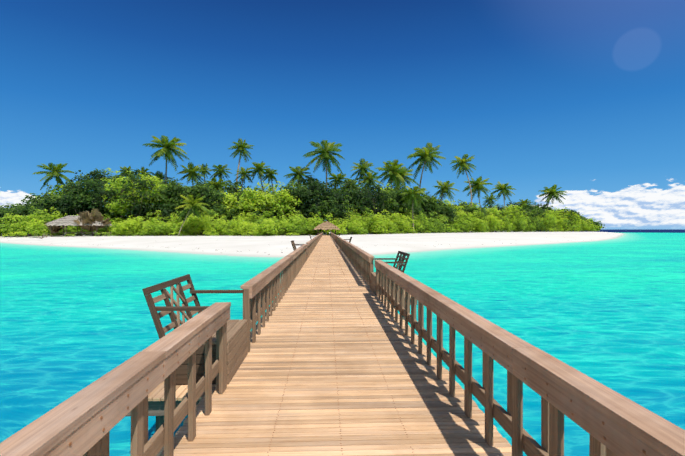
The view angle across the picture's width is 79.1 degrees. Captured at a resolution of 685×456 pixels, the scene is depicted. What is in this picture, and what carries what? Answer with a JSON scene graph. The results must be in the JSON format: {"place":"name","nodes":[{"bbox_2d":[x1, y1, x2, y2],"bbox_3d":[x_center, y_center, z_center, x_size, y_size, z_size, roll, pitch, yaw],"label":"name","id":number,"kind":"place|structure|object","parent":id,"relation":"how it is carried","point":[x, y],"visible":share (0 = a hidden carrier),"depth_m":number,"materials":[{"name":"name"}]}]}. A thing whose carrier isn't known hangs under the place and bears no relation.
{"place":"outdoors","nodes":[
{"label":"outdoors","id":0,"kind":"place"},
{"bbox_2d":[0,231,623,256],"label":"sandy beach","id":1,"kind":"structure","parent":0,"point":[277,245],"depth_m":82.05,"materials":[{"name":"white sand"}]},
{"bbox_2d":[1,200,50,234],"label":"understory","id":2,"kind":"object","parent":1,"relation":"on","point":[29,213],"visible":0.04,"depth_m":132.10,"materials":[{"name":"green plant"}]},
{"bbox_2d":[12,207,40,235],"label":"tree","id":3,"kind":"object","parent":1,"relation":"on","point":[21,210],"visible":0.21,"depth_m":132.50,"materials":[{"name":"green plant"}]},
{"bbox_2d":[21,193,51,207],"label":"tree","id":4,"kind":"object","parent":1,"relation":"on","point":[31,197],"visible":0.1,"depth_m":155.79,"materials":[{"name":"green plant"}]},
{"bbox_2d":[0,207,76,234],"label":"scrub","id":5,"kind":"object","parent":1,"relation":"on","point":[55,217],"visible":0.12,"depth_m":129.99,"materials":[{"name":"green plant"}]},
{"bbox_2d":[25,197,57,211],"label":"tree","id":6,"kind":"object","parent":1,"relation":"on","point":[33,201],"visible":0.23,"depth_m":144.12,"materials":[{"name":"green plant"}]},
{"bbox_2d":[32,200,58,212],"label":"tree","id":7,"kind":"object","parent":1,"relation":"on","point":[49,205],"visible":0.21,"depth_m":138.53,"materials":[{"name":"green plant"}]},
{"bbox_2d":[33,163,73,192],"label":"palm","id":8,"kind":"object","parent":1,"relation":"on","point":[55,170],"visible":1,"depth_m":154.90,"materials":[{"name":"green plant"}]},
{"bbox_2d":[46,184,70,198],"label":"tree","id":9,"kind":"object","parent":1,"relation":"on","point":[53,190],"visible":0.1,"depth_m":155.95,"materials":[{"name":"green plant"}]},
{"bbox_2d":[42,194,78,234],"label":"tree","id":10,"kind":"object","parent":1,"relation":"on","point":[63,211],"visible":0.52,"depth_m":137.86,"materials":[{"name":"green plant"}]},
{"bbox_2d":[0,215,131,235],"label":"scrub","id":11,"kind":"object","parent":1,"relation":"on","point":[34,225],"visible":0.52,"depth_m":119.36,"materials":[{"name":"green plant"}]},
{"bbox_2d":[44,181,88,211],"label":"tree","id":12,"kind":"object","parent":1,"relation":"on","point":[66,191],"visible":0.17,"depth_m":143.83,"materials":[{"name":"green plant"}]},
{"bbox_2d":[0,206,149,235],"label":"scrub","id":13,"kind":"object","parent":1,"relation":"on","point":[23,225],"visible":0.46,"depth_m":123.42,"materials":[{"name":"green plant"}]},
{"bbox_2d":[45,216,114,236],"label":"beach shelter","id":14,"kind":"object","parent":1,"relation":"on","point":[66,221],"visible":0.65,"depth_m":118.28,"materials":[{"name":"grey wood"}]},
{"bbox_2d":[45,208,110,235],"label":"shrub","id":15,"kind":"object","parent":14,"relation":"on","point":[85,218],"visible":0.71,"depth_m":118.81,"materials":[{"name":"brown plant"}]},
{"bbox_2d":[59,179,104,233],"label":"tree","id":16,"kind":"object","parent":1,"relation":"on","point":[72,201],"visible":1,"depth_m":132.48,"materials":[{"name":"green plant"}]},
{"bbox_2d":[73,170,105,200],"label":"tree","id":17,"kind":"object","parent":1,"relation":"on","point":[80,178],"visible":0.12,"depth_m":149.01,"materials":[{"name":"green plant"}]},
{"bbox_2d":[37,187,146,234],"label":"understory","id":18,"kind":"object","parent":1,"relation":"on","point":[101,209],"visible":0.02,"depth_m":144.26,"materials":[{"name":"green plant"}]},
{"bbox_2d":[82,168,111,207],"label":"tree","id":19,"kind":"object","parent":1,"relation":"on","point":[92,175],"visible":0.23,"depth_m":175.30,"materials":[{"name":"green plant"}]},
{"bbox_2d":[78,179,119,214],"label":"tree","id":20,"kind":"object","parent":1,"relation":"on","point":[106,193],"visible":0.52,"depth_m":139.44,"materials":[{"name":"green plant"}]},
{"bbox_2d":[88,171,115,211],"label":"tree","id":21,"kind":"object","parent":1,"relation":"on","point":[102,183],"visible":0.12,"depth_m":149.65,"materials":[{"name":"green plant"}]},
{"bbox_2d":[102,174,128,211],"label":"tree","id":22,"kind":"object","parent":1,"relation":"on","point":[114,178],"visible":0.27,"depth_m":149.31,"materials":[{"name":"green plant"}]},
{"bbox_2d":[61,210,175,234],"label":"scrub","id":23,"kind":"object","parent":1,"relation":"on","point":[72,229],"visible":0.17,"depth_m":130.07,"materials":[{"name":"green plant"}]},
{"bbox_2d":[100,168,139,222],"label":"tree","id":24,"kind":"object","parent":1,"relation":"on","point":[116,206],"visible":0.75,"depth_m":132.84,"materials":[{"name":"green plant"}]},
{"bbox_2d":[116,167,139,204],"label":"tree","id":25,"kind":"object","parent":1,"relation":"on","point":[131,181],"depth_m":145.32,"materials":[{"name":"green plant"}]},
{"bbox_2d":[117,172,158,220],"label":"tree","id":26,"kind":"object","parent":1,"relation":"on","point":[137,211],"visible":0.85,"depth_m":131.93,"materials":[{"name":"green plant"}]},
{"bbox_2d":[125,172,166,207],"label":"tree","id":27,"kind":"object","parent":1,"relation":"on","point":[156,180],"visible":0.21,"depth_m":144.48,"materials":[{"name":"green plant"}]},
{"bbox_2d":[102,187,200,224],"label":"understory","id":28,"kind":"object","parent":1,"relation":"on","point":[165,212],"visible":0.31,"depth_m":134.24,"materials":[{"name":"green plant"}]},
{"bbox_2d":[138,184,176,218],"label":"tree","id":29,"kind":"object","parent":1,"relation":"on","point":[151,198],"visible":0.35,"depth_m":136.78,"materials":[{"name":"green plant"}]},
{"bbox_2d":[142,135,189,183],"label":"palm","id":30,"kind":"object","parent":1,"relation":"on","point":[167,149],"visible":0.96,"depth_m":160.47,"materials":[{"name":"green plant"}]},
{"bbox_2d":[152,177,185,214],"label":"tree","id":31,"kind":"object","parent":1,"relation":"on","point":[167,197],"visible":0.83,"depth_m":135.22,"materials":[{"name":"green plant"}]},
{"bbox_2d":[116,212,232,235],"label":"scrub","id":32,"kind":"object","parent":1,"relation":"on","point":[164,228],"visible":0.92,"depth_m":119.99,"materials":[{"name":"green plant"}]},
{"bbox_2d":[169,186,197,217],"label":"tree","id":33,"kind":"object","parent":1,"relation":"on","point":[186,191],"visible":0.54,"depth_m":136.94,"materials":[{"name":"green plant"}]},
{"bbox_2d":[141,209,232,234],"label":"scrub","id":34,"kind":"object","parent":1,"relation":"on","point":[172,216],"visible":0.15,"depth_m":125.62,"materials":[{"name":"green plant"}]},
{"bbox_2d":[177,162,205,186],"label":"palm","id":35,"kind":"object","parent":1,"relation":"on","point":[192,174],"visible":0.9,"depth_m":165.74,"materials":[{"name":"green plant"}]},
{"bbox_2d":[176,193,212,235],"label":"palm","id":36,"kind":"object","parent":1,"relation":"on","point":[193,204],"visible":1,"depth_m":115.74,"materials":[{"name":"green plant"}]},
{"bbox_2d":[189,181,214,214],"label":"tree","id":37,"kind":"object","parent":1,"relation":"on","point":[205,188],"visible":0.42,"depth_m":138.32,"materials":[{"name":"green plant"}]},
{"bbox_2d":[198,163,210,180],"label":"palm","id":38,"kind":"object","parent":1,"relation":"on","point":[204,167],"visible":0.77,"depth_m":176.31,"materials":[{"name":"green plant"}]},
{"bbox_2d":[201,182,227,215],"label":"tree","id":39,"kind":"object","parent":1,"relation":"on","point":[215,196],"visible":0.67,"depth_m":134.66,"materials":[{"name":"green plant"}]},
{"bbox_2d":[205,177,227,193],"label":"palm","id":40,"kind":"object","parent":1,"relation":"on","point":[216,184],"visible":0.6,"depth_m":156.24,"materials":[{"name":"green plant"}]},
{"bbox_2d":[165,206,269,234],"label":"scrub","id":41,"kind":"object","parent":1,"relation":"on","point":[246,218],"visible":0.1,"depth_m":131.42,"materials":[{"name":"green plant"}]},
{"bbox_2d":[209,164,230,191],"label":"palm","id":42,"kind":"object","parent":1,"relation":"on","point":[220,172],"visible":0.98,"depth_m":171.25,"materials":[{"name":"green plant"}]},
{"bbox_2d":[209,191,241,217],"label":"tree","id":43,"kind":"object","parent":1,"relation":"on","point":[228,203],"visible":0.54,"depth_m":139.04,"materials":[{"name":"green plant"}]},
{"bbox_2d":[216,180,244,199],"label":"tree","id":44,"kind":"object","parent":1,"relation":"on","point":[230,189],"visible":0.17,"depth_m":164.17,"materials":[{"name":"green plant"}]},
{"bbox_2d":[228,138,253,187],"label":"palm","id":45,"kind":"object","parent":1,"relation":"on","point":[241,145],"visible":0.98,"depth_m":180.65,"materials":[{"name":"green plant"}]},
{"bbox_2d":[192,192,295,234],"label":"understory","id":46,"kind":"object","parent":1,"relation":"on","point":[232,211],"visible":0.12,"depth_m":134.39,"materials":[{"name":"green plant"}]},
{"bbox_2d":[234,167,253,193],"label":"palm","id":47,"kind":"object","parent":1,"relation":"on","point":[242,172],"visible":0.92,"depth_m":166.56,"materials":[{"name":"green plant"}]},
{"bbox_2d":[235,186,258,216],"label":"tree","id":48,"kind":"object","parent":1,"relation":"on","point":[243,198],"visible":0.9,"depth_m":134.48,"materials":[{"name":"green plant"}]},
{"bbox_2d":[247,161,269,191],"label":"palm","id":49,"kind":"object","parent":1,"relation":"on","point":[259,167],"visible":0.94,"depth_m":166.25,"materials":[{"name":"green plant"}]},
{"bbox_2d":[242,190,278,221],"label":"tree","id":50,"kind":"object","parent":1,"relation":"on","point":[262,199],"visible":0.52,"depth_m":137.96,"materials":[{"name":"green plant"}]},
{"bbox_2d":[261,168,277,194],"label":"palm","id":51,"kind":"object","parent":1,"relation":"on","point":[270,173],"visible":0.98,"depth_m":166.48,"materials":[{"name":"green plant"}]},
{"bbox_2d":[255,181,284,192],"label":"tree","id":52,"kind":"object","parent":1,"relation":"on","point":[271,188],"visible":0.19,"depth_m":175.03,"materials":[{"name":"green plant"}]},
{"bbox_2d":[269,189,300,234],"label":"tree","id":53,"kind":"object","parent":1,"relation":"on","point":[286,198],"visible":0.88,"depth_m":134.16,"materials":[{"name":"green plant"}]},
{"bbox_2d":[216,212,364,235],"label":"scrub","id":54,"kind":"object","parent":1,"relation":"on","point":[259,229],"visible":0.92,"depth_m":120.08,"materials":[{"name":"green plant"}]},
{"bbox_2d":[276,178,309,218],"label":"tree","id":55,"kind":"object","parent":1,"relation":"on","point":[296,191],"visible":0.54,"depth_m":139.56,"materials":[{"name":"green plant"}]},
{"bbox_2d":[231,207,360,234],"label":"scrub","id":56,"kind":"object","parent":1,"relation":"on","point":[313,224],"visible":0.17,"depth_m":128.38,"materials":[{"name":"green plant"}]},
{"bbox_2d":[2,227,595,235],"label":"beach creepers","id":57,"kind":"object","parent":1,"relation":"on","point":[117,234],"visible":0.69,"depth_m":118.75,"materials":[{"name":"green plant"}]},
{"bbox_2d":[283,166,314,186],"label":"palm","id":58,"kind":"object","parent":1,"relation":"on","point":[297,174],"visible":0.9,"depth_m":162.50,"materials":[{"name":"green plant"}]},
{"bbox_2d":[252,208,359,234],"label":"scrub","id":59,"kind":"object","parent":1,"relation":"on","point":[320,220],"visible":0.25,"depth_m":132.38,"materials":[{"name":"green plant"}]},
{"bbox_2d":[290,175,322,208],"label":"tree","id":60,"kind":"object","parent":1,"relation":"on","point":[310,177],"visible":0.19,"depth_m":162.78,"materials":[{"name":"green plant"}]},
{"bbox_2d":[296,178,333,234],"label":"tree","id":61,"kind":"object","parent":1,"relation":"on","point":[315,192],"visible":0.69,"depth_m":141.53,"materials":[{"name":"green plant"}]},
{"bbox_2d":[303,140,344,189],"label":"palm","id":62,"kind":"object","parent":1,"relation":"on","point":[326,153],"visible":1,"depth_m":159.89,"materials":[{"name":"green plant"}]},
{"bbox_2d":[280,187,376,233],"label":"understory","id":63,"kind":"object","parent":1,"relation":"on","point":[324,212],"visible":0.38,"depth_m":137.81,"materials":[{"name":"green plant"}]},
{"bbox_2d":[316,184,351,233],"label":"tree","id":64,"kind":"object","parent":1,"relation":"on","point":[339,207],"visible":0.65,"depth_m":141.92,"materials":[{"name":"green plant"}]},
{"bbox_2d":[322,187,355,233],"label":"tree","id":65,"kind":"object","parent":1,"relation":"on","point":[350,202],"visible":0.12,"depth_m":162.97,"materials":[{"name":"green plant"}]},
{"bbox_2d":[327,173,350,190],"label":"palm","id":66,"kind":"object","parent":1,"relation":"on","point":[338,178],"visible":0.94,"depth_m":173.34,"materials":[{"name":"green plant"}]},
{"bbox_2d":[337,178,373,218],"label":"tree","id":67,"kind":"object","parent":1,"relation":"on","point":[357,200],"visible":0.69,"depth_m":159.76,"materials":[{"name":"green plant"}]},
{"bbox_2d":[313,189,397,233],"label":"understory","id":68,"kind":"object","parent":1,"relation":"on","point":[351,212],"visible":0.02,"depth_m":165.59,"materials":[{"name":"green plant"}]},
{"bbox_2d":[350,158,374,186],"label":"palm","id":69,"kind":"object","parent":1,"relation":"on","point":[362,167],"visible":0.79,"depth_m":193.20,"materials":[{"name":"green plant"}]},
{"bbox_2d":[356,171,383,190],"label":"palm","id":70,"kind":"object","parent":1,"relation":"on","point":[369,179],"visible":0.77,"depth_m":190.68,"materials":[{"name":"green plant"}]},
{"bbox_2d":[363,183,386,216],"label":"tree","id":71,"kind":"object","parent":1,"relation":"on","point":[376,194],"visible":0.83,"depth_m":170.16,"materials":[{"name":"green plant"}]},
{"bbox_2d":[375,190,398,217],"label":"tree","id":72,"kind":"object","parent":1,"relation":"on","point":[394,202],"visible":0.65,"depth_m":182.26,"materials":[{"name":"green plant"}]},
{"bbox_2d":[374,159,411,216],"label":"palm","id":73,"kind":"object","parent":1,"relation":"on","point":[392,170],"visible":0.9,"depth_m":207.44,"materials":[{"name":"green plant"}]},
{"bbox_2d":[353,208,438,233],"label":"scrub","id":74,"kind":"object","parent":1,"relation":"on","point":[378,225],"visible":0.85,"depth_m":165.31,"materials":[{"name":"green plant"}]},
{"bbox_2d":[388,190,408,216],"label":"tree","id":75,"kind":"object","parent":1,"relation":"on","point":[401,201],"visible":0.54,"depth_m":188.84,"materials":[{"name":"green plant"}]},
{"bbox_2d":[352,207,445,233],"bbox_3d":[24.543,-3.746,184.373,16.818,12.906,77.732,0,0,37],"label":"scrub","id":76,"kind":"object","parent":1,"relation":"on","point":[429,225],"visible":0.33,"depth_m":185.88,"materials":[{"name":"green plant"}]},
{"bbox_2d":[384,166,418,189],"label":"palm","id":77,"kind":"object","parent":1,"relation":"on","point":[404,176],"visible":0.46,"depth_m":219.98,"materials":[{"name":"green plant"}]},
{"bbox_2d":[371,195,448,233],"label":"understory","id":78,"kind":"object","parent":1,"relation":"on","point":[380,207],"visible":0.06,"depth_m":190.54,"materials":[{"name":"green plant"}]},
{"bbox_2d":[399,200,423,232],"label":"tree","id":79,"kind":"object","parent":1,"relation":"on","point":[415,211],"visible":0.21,"depth_m":202.49,"materials":[{"name":"green plant"}]},
{"bbox_2d":[398,186,427,232],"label":"palm","id":80,"kind":"object","parent":1,"relation":"on","point":[412,195],"visible":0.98,"depth_m":184.31,"materials":[{"name":"green plant"}]},
{"bbox_2d":[407,142,445,232],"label":"palm","id":81,"kind":"object","parent":1,"relation":"on","point":[424,155],"visible":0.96,"depth_m":238.25,"materials":[{"name":"green plant"}]},
{"bbox_2d":[413,196,439,221],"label":"tree","id":82,"kind":"object","parent":1,"relation":"on","point":[428,203],"visible":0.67,"depth_m":217.10,"materials":[{"name":"green plant"}]},
{"bbox_2d":[432,203,456,232],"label":"tree","id":83,"kind":"object","parent":1,"relation":"on","point":[443,211],"visible":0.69,"depth_m":231.48,"materials":[{"name":"green plant"}]},
{"bbox_2d":[433,180,458,200],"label":"palm","id":84,"kind":"object","parent":1,"relation":"on","point":[444,189],"visible":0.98,"depth_m":250.19,"materials":[{"name":"green plant"}]},
{"bbox_2d":[450,154,475,231],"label":"palm","id":85,"kind":"object","parent":1,"relation":"on","point":[461,163],"visible":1,"depth_m":278.13,"materials":[{"name":"green plant"}]},
{"bbox_2d":[429,209,504,232],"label":"scrub","id":86,"kind":"object","parent":1,"relation":"on","point":[483,224],"visible":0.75,"depth_m":239.94,"materials":[{"name":"green plant"}]},
{"bbox_2d":[431,207,502,231],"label":"scrub","id":87,"kind":"object","parent":1,"relation":"on","point":[479,214],"visible":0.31,"depth_m":253.90,"materials":[{"name":"green plant"}]},
{"bbox_2d":[439,206,501,232],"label":"scrub","id":88,"kind":"object","parent":1,"relation":"on","point":[474,215],"visible":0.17,"depth_m":252.30,"materials":[{"name":"green plant"}]},
{"bbox_2d":[447,205,506,231],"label":"understory","id":89,"kind":"object","parent":1,"relation":"on","point":[478,215],"visible":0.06,"depth_m":267.02,"materials":[{"name":"green plant"}]},
{"bbox_2d":[463,176,492,209],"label":"palm","id":90,"kind":"object","parent":1,"relation":"on","point":[477,185],"visible":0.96,"depth_m":281.99,"materials":[{"name":"green plant"}]},
{"bbox_2d":[483,194,496,209],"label":"palm","id":91,"kind":"object","parent":1,"relation":"on","point":[490,200],"visible":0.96,"depth_m":292.47,"materials":[{"name":"green plant"}]},
{"bbox_2d":[490,181,515,231],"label":"palm","id":92,"kind":"object","parent":1,"relation":"on","point":[504,189],"visible":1,"depth_m":309.41,"materials":[{"name":"green plant"}]},
{"bbox_2d":[505,204,523,218],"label":"tree","id":93,"kind":"object","parent":1,"relation":"on","point":[510,207],"visible":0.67,"depth_m":300.69,"materials":[{"name":"green plant"}]},
{"bbox_2d":[516,199,530,231],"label":"tree","id":94,"kind":"object","parent":1,"relation":"on","point":[523,202],"visible":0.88,"depth_m":328.06,"materials":[{"name":"green plant"}]},
{"bbox_2d":[493,203,562,231],"bbox_3d":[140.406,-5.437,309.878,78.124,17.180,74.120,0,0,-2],"label":"scrub","id":95,"kind":"object","parent":1,"relation":"on","point":[526,224],"visible":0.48,"depth_m":299.13,"materials":[{"name":"green plant"}]},
{"bbox_2d":[496,209,561,231],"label":"scrub","id":96,"kind":"object","parent":1,"relation":"on","point":[547,221],"visible":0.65,"depth_m":301.64,"materials":[{"name":"green plant"}]},
{"bbox_2d":[528,208,547,231],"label":"tree","id":97,"kind":"object","parent":1,"relation":"on","point":[537,211],"visible":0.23,"depth_m":327.04,"materials":[{"name":"green plant"}]},
{"bbox_2d":[539,184,567,209],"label":"palm","id":98,"kind":"object","parent":1,"relation":"on","point":[553,193],"visible":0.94,"depth_m":362.85,"materials":[{"name":"green plant"}]},
{"bbox_2d":[554,208,595,231],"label":"scrub","id":99,"kind":"object","parent":1,"relation":"on","point":[575,215],"visible":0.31,"depth_m":360.00,"materials":[{"name":"green plant"}]},
{"bbox_2d":[554,213,601,231],"bbox_3d":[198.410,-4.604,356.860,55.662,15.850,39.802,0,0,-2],"label":"scrub","id":100,"kind":"object","parent":1,"relation":"on","point":[580,224],"visible":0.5,"depth_m":354.83,"materials":[{"name":"green plant"}]},
{"bbox_2d":[0,229,684,455],"bbox_3d":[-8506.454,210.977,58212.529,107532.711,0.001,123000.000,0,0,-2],"label":"sea","id":101,"kind":"structure","parent":0,"point":[610,313],"depth_m":16.03,"materials":[{"name":"teal liquid"}]},
{"bbox_2d":[371,251,416,319],"bbox_3d":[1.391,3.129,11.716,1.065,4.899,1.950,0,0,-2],"label":"bench","id":102,"kind":"object","parent":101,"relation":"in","point":[400,262],"visible":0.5,"depth_m":11.56,"materials":[{"name":"brown wood"}]},
{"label":"pier","id":103,"kind":"object","parent":101,"relation":"in","visible":0},
{"bbox_2d":[126,274,247,455],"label":"bench","id":104,"kind":"object","parent":103,"relation":"attached to","point":[237,341],"visible":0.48,"depth_m":4.74,"materials":[{"name":"brown wood"}]},
{"bbox_2d":[159,235,511,455],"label":"pier deck","id":105,"kind":"structure","parent":103,"relation":"on","point":[334,362],"depth_m":4.50,"materials":[{"name":"brown wood"}]},
{"bbox_2d":[0,232,322,455],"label":"pier railing","id":106,"kind":"object","parent":105,"relation":"attached to","point":[85,421],"visible":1,"depth_m":2.73,"materials":[{"name":"brown wood"}]},
{"bbox_2d":[313,221,339,234],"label":"pier pavilion","id":107,"kind":"structure","parent":105,"relation":"on","point":[326,225],"depth_m":122.35,"materials":[{"name":"beige wicker"}]},
{"bbox_2d":[331,232,684,455],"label":"pier railing","id":108,"kind":"object","parent":105,"relation":"attached to","point":[611,422],"visible":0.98,"depth_m":2.86,"materials":[{"name":"brown wood"}]},
{"bbox_2d":[0,0,684,228],"label":"sky","id":109,"kind":"structure","parent":0,"point":[585,98],"materials":[{"name":"blue"}]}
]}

